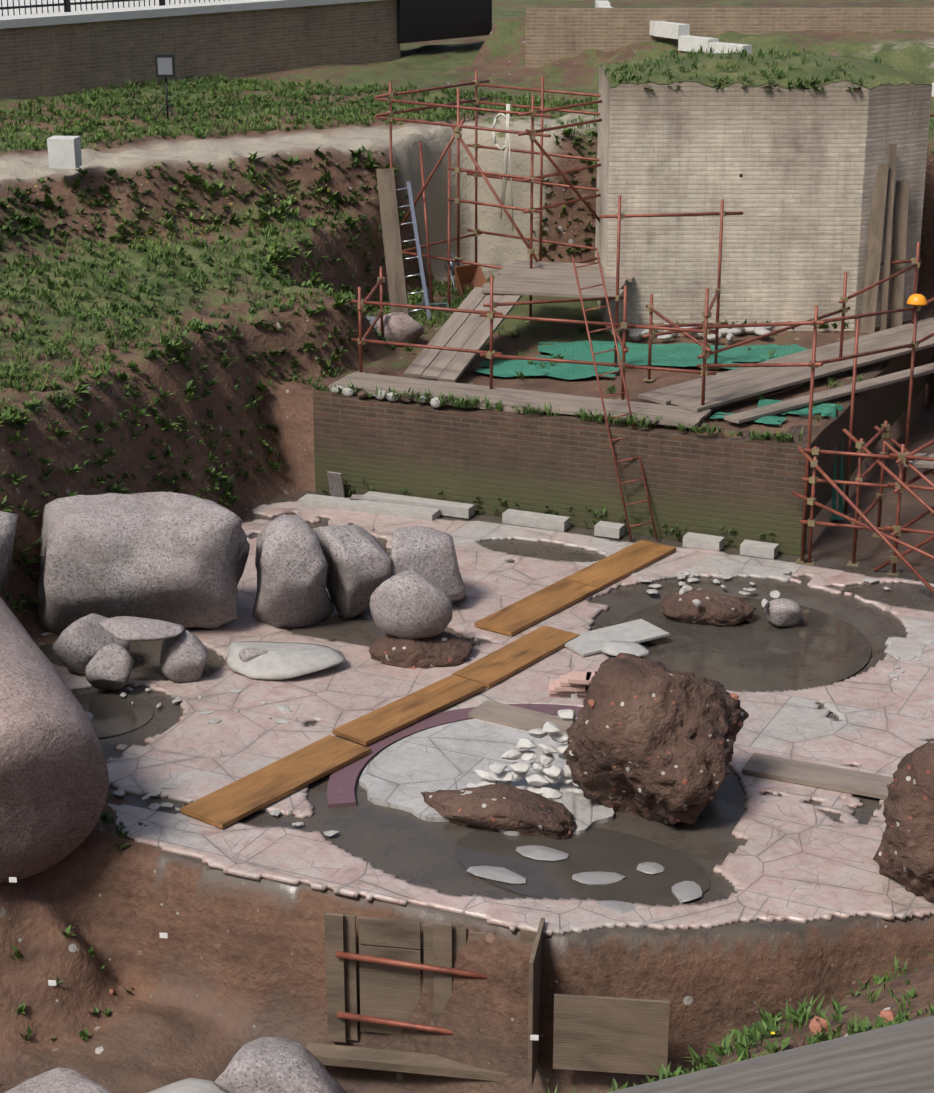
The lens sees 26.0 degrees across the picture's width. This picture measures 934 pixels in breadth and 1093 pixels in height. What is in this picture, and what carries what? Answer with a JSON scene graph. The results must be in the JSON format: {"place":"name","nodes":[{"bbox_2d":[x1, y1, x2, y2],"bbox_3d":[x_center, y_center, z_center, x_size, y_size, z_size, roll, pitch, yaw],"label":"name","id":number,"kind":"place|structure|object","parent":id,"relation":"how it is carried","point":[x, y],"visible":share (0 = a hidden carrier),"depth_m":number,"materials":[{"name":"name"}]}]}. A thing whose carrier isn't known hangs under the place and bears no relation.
{"place":"outdoors","nodes":[
{"label":"outdoors","id":0,"kind":"place"},
{"bbox_2d":[0,0,933,1092],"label":"ground","id":1,"kind":"structure","parent":0,"point":[222,975],"depth_m":25.11,"materials":[{"name":"soil"}]},
{"bbox_2d":[4,1067,110,1092],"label":"boulder","id":2,"kind":"object","parent":1,"relation":"on","point":[59,1080],"depth_m":16.68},
{"bbox_2d":[47,136,81,168],"bbox_3d":[-6.219,-6.096,31.300,0.420,0.450,0.360,2,19,5],"label":"white stone block","id":3,"kind":"object","parent":1,"relation":"on","point":[64,152],"depth_m":31.15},
{"bbox_2d":[52,613,130,674],"bbox_3d":[-4.160,1.069,22.506,0.701,0.637,0.748,8,20,22],"label":"boulder","id":4,"kind":"object","parent":1,"relation":"on","point":[79,644],"depth_m":22.28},
{"bbox_2d":[75,693,153,737],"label":"puddle water","id":5,"kind":"structure","parent":1,"relation":"on","point":[115,714],"depth_m":21.52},
{"bbox_2d":[154,54,177,121],"bbox_3d":[-5.454,-8.364,37.046,0.618,1.257,0.455,8,20,22],"label":"floodlight on stand","id":6,"kind":"object","parent":1,"relation":"on","point":[172,56],"visible":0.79,"depth_m":36.81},
{"bbox_2d":[157,58,172,74],"bbox_3d":[-5.481,-8.717,36.755,0.260,0.300,0.006,-1,19,-3],"label":"floodlight glass","id":7,"kind":"object","parent":6,"relation":"attached to","point":[164,66],"visible":1,"depth_m":36.75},
{"bbox_2d":[160,630,209,682],"bbox_3d":[-3.110,1.173,22.265,0.552,0.579,0.539,0,19,-1],"label":"granite block","id":8,"kind":"object","parent":1,"relation":"on","point":[184,655],"depth_m":22.09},
{"bbox_2d":[98,616,184,640],"bbox_3d":[-3.541,0.898,22.011,0.935,0.174,0.451,-2,19,-5],"label":"granite slab on blocks","id":9,"kind":"object","parent":8,"relation":"on","point":[128,628],"depth_m":21.96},
{"bbox_2d":[148,1078,227,1092],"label":"boulder","id":10,"kind":"object","parent":1,"relation":"on","point":[191,1085],"depth_m":16.45,"materials":[{"name":"white stone"}]},
{"bbox_2d":[0,0,399,99],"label":"brick wall","id":11,"kind":"structure","parent":1,"relation":"on","point":[48,60],"depth_m":42.78,"materials":[{"name":"brick"}]},
{"bbox_2d":[0,0,381,28],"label":"wall coping","id":12,"kind":"object","parent":11,"relation":"on","point":[40,18],"depth_m":42.57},
{"bbox_2d":[0,0,223,15],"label":"black fence","id":13,"kind":"object","parent":12,"relation":"on","point":[66,4],"visible":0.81,"depth_m":41.85,"materials":[{"name":"black"}]},
{"bbox_2d":[9,877,538,1040],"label":"marker tags","id":14,"kind":"object","parent":1,"relation":"on","point":[165,935],"visible":1,"depth_m":17.43,"materials":[{"name":"white"}]},
{"bbox_2d":[213,1036,345,1092],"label":"boulder","id":15,"kind":"object","parent":1,"relation":"on","point":[263,1064],"depth_m":16.41,"materials":[{"name":"stone"}]},
{"bbox_2d":[327,471,374,500],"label":"wall base slabs","id":16,"kind":"object","parent":1,"relation":"on","point":[335,483],"depth_m":28.52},
{"bbox_2d":[313,525,392,618],"bbox_3d":[-1.411,0.268,24.141,0.798,1.152,1.172,-7,20,-20],"label":"boulder","id":17,"kind":"object","parent":1,"relation":"on","point":[360,564],"visible":0.88,"depth_m":23.72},
{"bbox_2d":[85,711,701,913],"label":"stepping stones","id":18,"kind":"object","parent":1,"relation":"on","point":[683,891],"visible":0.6,"depth_m":18.02,"materials":[{"name":"stone"}]},
{"bbox_2d":[375,312,423,345],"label":"platform rock","id":19,"kind":"object","parent":1,"relation":"on","point":[401,327],"visible":0.73,"depth_m":30.96,"materials":[{"name":"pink stone"}]},
{"bbox_2d":[396,181,430,320],"bbox_3d":[-0.958,-4.751,32.768,0.384,2.173,1.085,-8,20,-21],"label":"aluminium ladder","id":20,"kind":"object","parent":1,"relation":"on","point":[418,249],"visible":0.5,"depth_m":32.75,"materials":[{"name":"silver metal"}]},
{"bbox_2d":[369,631,475,668],"bbox_3d":[-0.461,1.157,22.882,0.853,0.425,1.115,23,30,49],"label":"rubble base","id":21,"kind":"object","parent":1,"relation":"on","point":[437,651],"visible":0.71,"depth_m":22.67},
{"bbox_2d":[369,570,452,638],"bbox_3d":[-0.626,0.628,22.778,0.922,0.771,0.688,-3,19,-10],"label":"boulder","id":22,"kind":"object","parent":21,"relation":"on","point":[410,604],"visible":1,"depth_m":22.53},
{"bbox_2d":[391,526,466,603],"bbox_3d":[-0.487,0.265,24.404,0.984,1.052,1.170,0,19,-1],"label":"boulder","id":23,"kind":"object","parent":1,"relation":"on","point":[429,554],"visible":0.67,"depth_m":24.04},
{"bbox_2d":[417,288,449,312],"bbox_3d":[-0.564,-3.440,33.581,0.660,1.505,1.300,-4,19,-11],"label":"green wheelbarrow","id":24,"kind":"object","parent":1,"relation":"on","point":[445,305],"visible":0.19,"depth_m":33.47,"materials":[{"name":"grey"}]},
{"bbox_2d":[397,0,491,43],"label":"panel","id":25,"kind":"object","parent":1,"relation":"on","point":[423,20],"visible":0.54,"depth_m":47.95,"materials":[{"name":"black"}]},
{"bbox_2d":[327,704,582,807],"bbox_3d":[-0.209,2.003,20.780,3.600,0.055,1.223,-14,24,-36],"label":"curved border","id":26,"kind":"object","parent":1,"relation":"on","point":[342,781],"visible":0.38,"depth_m":20.65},
{"bbox_2d":[444,253,486,296],"bbox_3d":[0.047,-4.240,34.736,0.660,1.424,1.386,-14,23,-35],"label":"wheelbarrow rust","id":27,"kind":"object","parent":1,"relation":"on","point":[467,276],"visible":0.4,"depth_m":34.76,"materials":[{"name":"brown"}]},
{"bbox_2d":[0,44,933,1092],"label":"weed foliage","id":28,"kind":"object","parent":1,"relation":"on","point":[766,1026],"visible":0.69,"depth_m":30.61,"materials":[{"name":"green plant"}]},
{"bbox_2d":[39,501,933,936],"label":"stone paving","id":29,"kind":"structure","parent":1,"relation":"on","point":[797,857],"depth_m":20.83,"materials":[{"name":"stone"}]},
{"bbox_2d":[0,511,17,588],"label":"granite drum","id":30,"kind":"object","parent":29,"relation":"on","point":[8,521],"visible":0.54,"depth_m":22.77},
{"bbox_2d":[0,597,108,881],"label":"boulder","id":31,"kind":"object","parent":29,"relation":"on","point":[54,781],"visible":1,"depth_m":17.91,"materials":[{"name":"stone"}]},
{"bbox_2d":[85,643,133,689],"bbox_3d":[-3.857,1.311,21.944,0.505,0.521,0.500,8,20,22],"label":"granite block","id":32,"kind":"object","parent":29,"relation":"on","point":[109,666],"depth_m":21.82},
{"bbox_2d":[37,492,249,635],"bbox_3d":[-3.902,0.218,23.654,2.669,1.712,1.534,1,19,2],"label":"boulder","id":33,"kind":"object","parent":29,"relation":"on","point":[177,558],"visible":0.85,"depth_m":23.05,"materials":[{"name":"stone"}]},
{"bbox_2d":[225,641,344,679],"bbox_3d":[-2.029,1.262,22.595,1.348,0.241,0.914,0,19,-1],"label":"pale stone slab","id":34,"kind":"object","parent":29,"relation":"on","point":[282,660],"depth_m":22.41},
{"bbox_2d":[238,648,267,661],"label":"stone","id":35,"kind":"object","parent":34,"relation":"on","point":[246,654],"depth_m":22.45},
{"bbox_2d":[252,514,333,628],"bbox_3d":[-2.065,0.272,23.937,0.961,1.335,1.319,0,19,-1],"label":"boulder","id":36,"kind":"object","parent":29,"relation":"on","point":[291,564],"visible":0.96,"depth_m":23.42,"materials":[{"name":"stone"}]},
{"bbox_2d":[180,540,675,828],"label":"wooden planks","id":37,"kind":"object","parent":29,"relation":"on","point":[245,796],"visible":0.94,"depth_m":21.71,"materials":[{"name":"orange wood"}]},
{"bbox_2d":[565,619,669,656],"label":"stone slab","id":38,"kind":"structure","parent":29,"relation":"on","point":[587,643],"depth_m":23.40,"materials":[{"name":"white stone"}]},
{"bbox_2d":[468,700,893,799],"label":"grey floor boards","id":39,"kind":"object","parent":29,"relation":"on","point":[819,776],"visible":0.58,"depth_m":19.99,"materials":[{"name":"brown wood"}]},
{"bbox_2d":[359,716,613,835],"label":"circular stone paving","id":40,"kind":"structure","parent":1,"relation":"on","point":[402,774],"depth_m":20.14,"materials":[{"name":"stone"}]},
{"bbox_2d":[478,780,498,785],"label":"stone","id":41,"kind":"object","parent":40,"relation":"on","point":[486,782],"visible":0.44,"depth_m":19.64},
{"bbox_2d":[474,769,496,780],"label":"stone","id":42,"kind":"object","parent":41,"relation":"on","point":[485,774],"visible":0.73,"depth_m":19.62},
{"bbox_2d":[500,781,512,784],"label":"stone","id":43,"kind":"object","parent":40,"relation":"on","point":[509,783],"visible":0.38,"depth_m":19.64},
{"bbox_2d":[491,771,511,781],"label":"stone","id":44,"kind":"object","parent":43,"relation":"on","point":[504,776],"visible":0.71,"depth_m":19.57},
{"bbox_2d":[489,763,506,773],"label":"stone","id":45,"kind":"object","parent":44,"relation":"on","point":[497,768],"visible":1,"depth_m":19.52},
{"bbox_2d":[508,769,526,778],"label":"stone","id":46,"kind":"object","parent":43,"relation":"on","point":[516,775],"visible":0.69,"depth_m":19.61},
{"bbox_2d":[509,762,528,772],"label":"stone","id":47,"kind":"object","parent":46,"relation":"on","point":[519,767],"visible":1,"depth_m":19.52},
{"bbox_2d":[501,750,522,759],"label":"stone","id":48,"kind":"object","parent":47,"relation":"on","point":[512,755],"visible":0.96,"depth_m":19.53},
{"bbox_2d":[527,785,550,794],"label":"stone","id":49,"kind":"object","parent":40,"relation":"on","point":[537,790],"visible":0.4,"depth_m":19.56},
{"bbox_2d":[525,774,548,785],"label":"stone","id":50,"kind":"object","parent":49,"relation":"on","point":[536,780],"visible":1,"depth_m":19.50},
{"bbox_2d":[530,762,544,771],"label":"stone","id":51,"kind":"object","parent":50,"relation":"on","point":[538,766],"visible":0.92,"depth_m":19.53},
{"bbox_2d":[521,750,537,760],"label":"stone","id":52,"kind":"object","parent":51,"relation":"on","point":[528,755],"visible":0.96,"depth_m":19.54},
{"bbox_2d":[515,738,536,748],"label":"stone","id":53,"kind":"object","parent":52,"relation":"on","point":[523,743],"visible":1,"depth_m":19.51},
{"bbox_2d":[528,728,547,738],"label":"stone","id":54,"kind":"object","parent":53,"relation":"on","point":[538,733],"visible":0.92,"depth_m":19.51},
{"bbox_2d":[542,773,559,783],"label":"stone","id":55,"kind":"object","parent":49,"relation":"on","point":[553,780],"visible":0.38,"depth_m":19.53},
{"bbox_2d":[542,765,562,777],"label":"stone","id":56,"kind":"object","parent":55,"relation":"on","point":[553,771],"visible":1,"depth_m":19.43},
{"bbox_2d":[540,753,554,764],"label":"stone","id":57,"kind":"object","parent":56,"relation":"on","point":[546,759],"visible":0.88,"depth_m":19.47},
{"bbox_2d":[536,744,558,753],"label":"stone","id":58,"kind":"object","parent":57,"relation":"on","point":[546,749],"visible":1,"depth_m":19.42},
{"bbox_2d":[540,786,561,799],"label":"stone","id":59,"kind":"object","parent":40,"relation":"on","point":[551,793],"visible":0.85,"depth_m":19.47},
{"bbox_2d":[556,744,568,752],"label":"stone","id":60,"kind":"object","parent":40,"relation":"on","point":[561,748],"visible":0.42,"depth_m":19.47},
{"bbox_2d":[550,733,567,742],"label":"stone","id":61,"kind":"object","parent":60,"relation":"on","point":[559,737],"visible":0.79,"depth_m":19.43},
{"bbox_2d":[542,722,559,733],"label":"stone","id":62,"kind":"object","parent":61,"relation":"on","point":[550,727],"visible":1,"depth_m":19.38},
{"bbox_2d":[558,709,575,720],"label":"stone","id":63,"kind":"object","parent":61,"relation":"on","point":[567,714],"visible":1,"depth_m":19.41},
{"bbox_2d":[559,783,579,793],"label":"stone","id":64,"kind":"object","parent":40,"relation":"on","point":[566,788],"visible":0.58,"depth_m":19.57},
{"bbox_2d":[561,774,572,783],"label":"stone","id":65,"kind":"object","parent":64,"relation":"on","point":[566,780],"visible":0.31,"depth_m":19.52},
{"bbox_2d":[563,765,570,776],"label":"stone","id":66,"kind":"object","parent":65,"relation":"on","point":[566,771],"visible":0.46,"depth_m":19.45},
{"bbox_2d":[571,788,583,796],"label":"stone","id":67,"kind":"object","parent":40,"relation":"on","point":[578,791],"visible":0.33,"depth_m":19.50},
{"bbox_2d":[306,912,669,1089],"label":"wooden boards","id":68,"kind":"object","parent":1,"relation":"on","point":[611,1034],"visible":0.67,"depth_m":17.43,"materials":[{"name":"brown wood"}]},
{"bbox_2d":[335,951,488,1034],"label":"metal poles","id":69,"kind":"object","parent":68,"relation":"attached to","point":[404,964],"visible":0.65,"depth_m":17.46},
{"bbox_2d":[420,783,576,839],"bbox_3d":[0.276,2.466,19.136,1.625,0.350,0.796,8,20,22],"label":"rock","id":70,"kind":"object","parent":1,"relation":"on","point":[520,811],"visible":0.98,"depth_m":18.88,"materials":[{"name":"stone"}]},
{"bbox_2d":[492,104,513,230],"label":"hoist ropes","id":71,"kind":"object","parent":1,"relation":"on","point":[507,118],"visible":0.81,"depth_m":33.26,"materials":[{"name":"beige"}]},
{"bbox_2d":[95,571,933,1053],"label":"pebbles","id":72,"kind":"object","parent":1,"relation":"on","point":[285,721],"visible":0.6,"depth_m":21.69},
{"bbox_2d":[298,491,778,558],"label":"kerb blocks","id":73,"kind":"structure","parent":1,"relation":"on","point":[403,506],"depth_m":27.63,"materials":[{"name":"concrete"}]},
{"bbox_2d":[476,359,618,379],"bbox_3d":[1.174,-2.604,29.564,2.071,0.077,1.067,4,19,11],"label":"tarp","id":74,"kind":"object","parent":1,"relation":"on","point":[509,368],"visible":0.79,"depth_m":29.44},
{"bbox_2d":[454,827,709,905],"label":"puddle water","id":75,"kind":"structure","parent":1,"relation":"on","point":[593,849],"depth_m":18.28,"materials":[{"name":"liquid"}]},
{"bbox_2d":[572,251,657,541],"bbox_3d":[1.954,-1.956,26.772,0.295,3.704,1.653,-12,22,-31],"label":"steel ladder","id":76,"kind":"object","parent":1,"relation":"on","point":[602,397],"visible":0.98,"depth_m":26.76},
{"bbox_2d":[313,307,933,555],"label":"brick retaining wall","id":77,"kind":"structure","parent":1,"relation":"on","point":[744,486],"depth_m":27.32,"materials":[{"name":"brick"}]},
{"bbox_2d":[342,388,353,396],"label":"lip stone","id":78,"kind":"object","parent":77,"relation":"on","point":[348,392],"visible":0.83,"depth_m":28.21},
{"bbox_2d":[374,390,386,399],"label":"lip stone","id":79,"kind":"object","parent":77,"relation":"on","point":[378,397],"visible":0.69,"depth_m":28.08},
{"bbox_2d":[386,392,397,401],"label":"lip stone","id":80,"kind":"object","parent":77,"relation":"on","point":[390,397],"visible":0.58,"depth_m":27.98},
{"bbox_2d":[399,395,411,401],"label":"lip stone","id":81,"kind":"object","parent":77,"relation":"on","point":[406,399],"visible":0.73,"depth_m":27.87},
{"bbox_2d":[430,397,441,407],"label":"lip stone","id":82,"kind":"object","parent":77,"relation":"on","point":[434,403],"visible":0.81,"depth_m":27.69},
{"bbox_2d":[629,330,636,339],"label":"stone","id":83,"kind":"object","parent":1,"relation":"on","point":[632,334],"visible":0.67,"depth_m":31.30,"materials":[{"name":"white stone"}]},
{"bbox_2d":[634,330,642,340],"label":"stone","id":84,"kind":"object","parent":1,"relation":"on","point":[638,337],"visible":0.69,"depth_m":31.34,"materials":[{"name":"white stone"}]},
{"bbox_2d":[533,340,748,368],"bbox_3d":[2.626,-2.885,30.389,3.206,0.084,1.469,2,19,6],"label":"tarp","id":85,"kind":"object","parent":1,"relation":"on","point":[682,354],"visible":0.73,"depth_m":30.48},
{"bbox_2d":[351,70,933,593],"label":"scaffold tubes","id":86,"kind":"object","parent":1,"relation":"on","point":[669,326],"visible":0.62,"depth_m":28.75,"materials":[{"name":"red"}]},
{"bbox_2d":[329,260,933,467],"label":"wooden planks","id":87,"kind":"object","parent":86,"relation":"on","point":[516,281],"visible":0.77,"depth_m":28.85,"materials":[{"name":"grey wood"}]},
{"bbox_2d":[357,80,933,574],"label":"scaffold couplers","id":88,"kind":"object","parent":86,"relation":"attached to","point":[815,452],"visible":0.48,"depth_m":27.72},
{"bbox_2d":[906,294,927,305],"bbox_3d":[6.322,-3.478,28.427,0.301,0.140,0.248,8,20,22],"label":"hard hat","id":89,"kind":"object","parent":86,"relation":"on","point":[917,299],"visible":1,"depth_m":28.35,"materials":[{"name":"orange"}]},
{"bbox_2d":[376,144,909,333],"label":"leaning planks","id":90,"kind":"object","parent":1,"relation":"on","point":[392,237],"visible":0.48,"depth_m":31.93,"materials":[{"name":"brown wood"}]},
{"bbox_2d":[563,653,748,825],"bbox_3d":[1.804,1.775,19.308,1.690,1.545,1.606,8,20,22],"label":"boulder","id":91,"kind":"object","parent":1,"relation":"on","point":[687,729],"visible":0.96,"depth_m":18.76,"materials":[{"name":"stone"}]},
{"bbox_2d":[547,671,594,697],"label":"stacked bricks","id":92,"kind":"object","parent":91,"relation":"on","point":[573,682],"visible":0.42,"depth_m":19.48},
{"bbox_2d":[601,641,650,656],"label":"stone slab","id":93,"kind":"structure","parent":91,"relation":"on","point":[613,648],"depth_m":19.48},
{"bbox_2d":[657,334,672,339],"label":"stone","id":94,"kind":"object","parent":1,"relation":"on","point":[666,337],"visible":0.71,"depth_m":31.22,"materials":[{"name":"white stone"}]},
{"bbox_2d":[659,589,755,625],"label":"rock","id":95,"kind":"object","parent":1,"relation":"on","point":[717,608],"visible":0.92,"depth_m":24.08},
{"bbox_2d":[719,328,728,336],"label":"stone","id":96,"kind":"object","parent":1,"relation":"on","point":[722,331],"visible":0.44,"depth_m":31.61,"materials":[{"name":"white stone"}]},
{"bbox_2d":[525,7,933,67],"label":"brown wall","id":97,"kind":"structure","parent":1,"relation":"on","point":[552,34],"depth_m":44.41,"materials":[{"name":"brick"}]},
{"bbox_2d":[726,333,733,341],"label":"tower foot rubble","id":98,"kind":"object","parent":1,"relation":"on","point":[729,337],"visible":1,"depth_m":31.15,"materials":[{"name":"white stone"}]},
{"bbox_2d":[726,329,741,334],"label":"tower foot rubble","id":99,"kind":"object","parent":98,"relation":"on","point":[735,331],"visible":0.83,"depth_m":31.27,"materials":[{"name":"white stone"}]},
{"bbox_2d":[709,412,787,423],"bbox_3d":[3.750,-1.728,27.015,1.002,0.064,0.400,8,20,22],"label":"green net","id":100,"kind":"object","parent":1,"relation":"on","point":[771,419],"visible":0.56,"depth_m":26.90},
{"bbox_2d":[745,327,754,333],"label":"stone","id":101,"kind":"object","parent":1,"relation":"on","point":[749,330],"visible":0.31,"depth_m":31.64,"materials":[{"name":"white stone"}]},
{"bbox_2d":[711,344,807,361],"bbox_3d":[4.425,-2.920,30.504,1.613,0.067,1.087,-4,19,-11],"label":"green net","id":102,"kind":"object","parent":1,"relation":"on","point":[757,353],"visible":0.52,"depth_m":30.50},
{"bbox_2d":[754,329,770,335],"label":"stone","id":103,"kind":"object","parent":1,"relation":"on","point":[759,332],"visible":0.65,"depth_m":31.39,"materials":[{"name":"white stone"}]},
{"bbox_2d":[595,65,931,330],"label":"brick tower","id":104,"kind":"structure","parent":1,"relation":"on","point":[805,163],"depth_m":31.52,"materials":[{"name":"brick"}]},
{"bbox_2d":[600,52,931,89],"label":"grass","id":105,"kind":"structure","parent":104,"relation":"on","point":[883,73],"depth_m":31.51,"materials":[{"name":"plant"}]},
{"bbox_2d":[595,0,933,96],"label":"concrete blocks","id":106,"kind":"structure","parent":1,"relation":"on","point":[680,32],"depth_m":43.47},
{"bbox_2d":[608,1015,933,1092],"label":"corrugated roof","id":107,"kind":"structure","parent":1,"relation":"on","point":[897,1058],"depth_m":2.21,"materials":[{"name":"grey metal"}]},
{"bbox_2d":[758,399,843,519],"bbox_3d":[4.571,-1.199,27.713,1.239,1.490,0.782,3,19,10],"label":"green net","id":108,"kind":"object","parent":1,"relation":"on","point":[827,409],"visible":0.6,"depth_m":27.58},
{"bbox_2d":[873,741,933,901],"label":"boulder","id":109,"kind":"object","parent":1,"relation":"on","point":[904,855],"visible":1,"depth_m":17.48,"materials":[{"name":"stone"}]},
{"bbox_2d":[110,650,895,1033],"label":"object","id":110,"kind":"object","parent":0,"point":[884,1014],"visible":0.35,"depth_m":6.50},
{"bbox_2d":[618,597,870,691],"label":"basin water","id":111,"kind":"structure","parent":0,"point":[757,651],"depth_m":23.31,"materials":[{"name":"liquid"}]},
{"bbox_2d":[764,598,800,626],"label":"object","id":112,"kind":"object","parent":111,"relation":"on","point":[782,612],"visible":0.94,"depth_m":23.87,"materials":[{"name":"stone"}]},
{"bbox_2d":[770,590,779,597],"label":"pebble","id":113,"kind":"object","parent":112,"relation":"on","point":[775,594],"visible":1,"depth_m":24.26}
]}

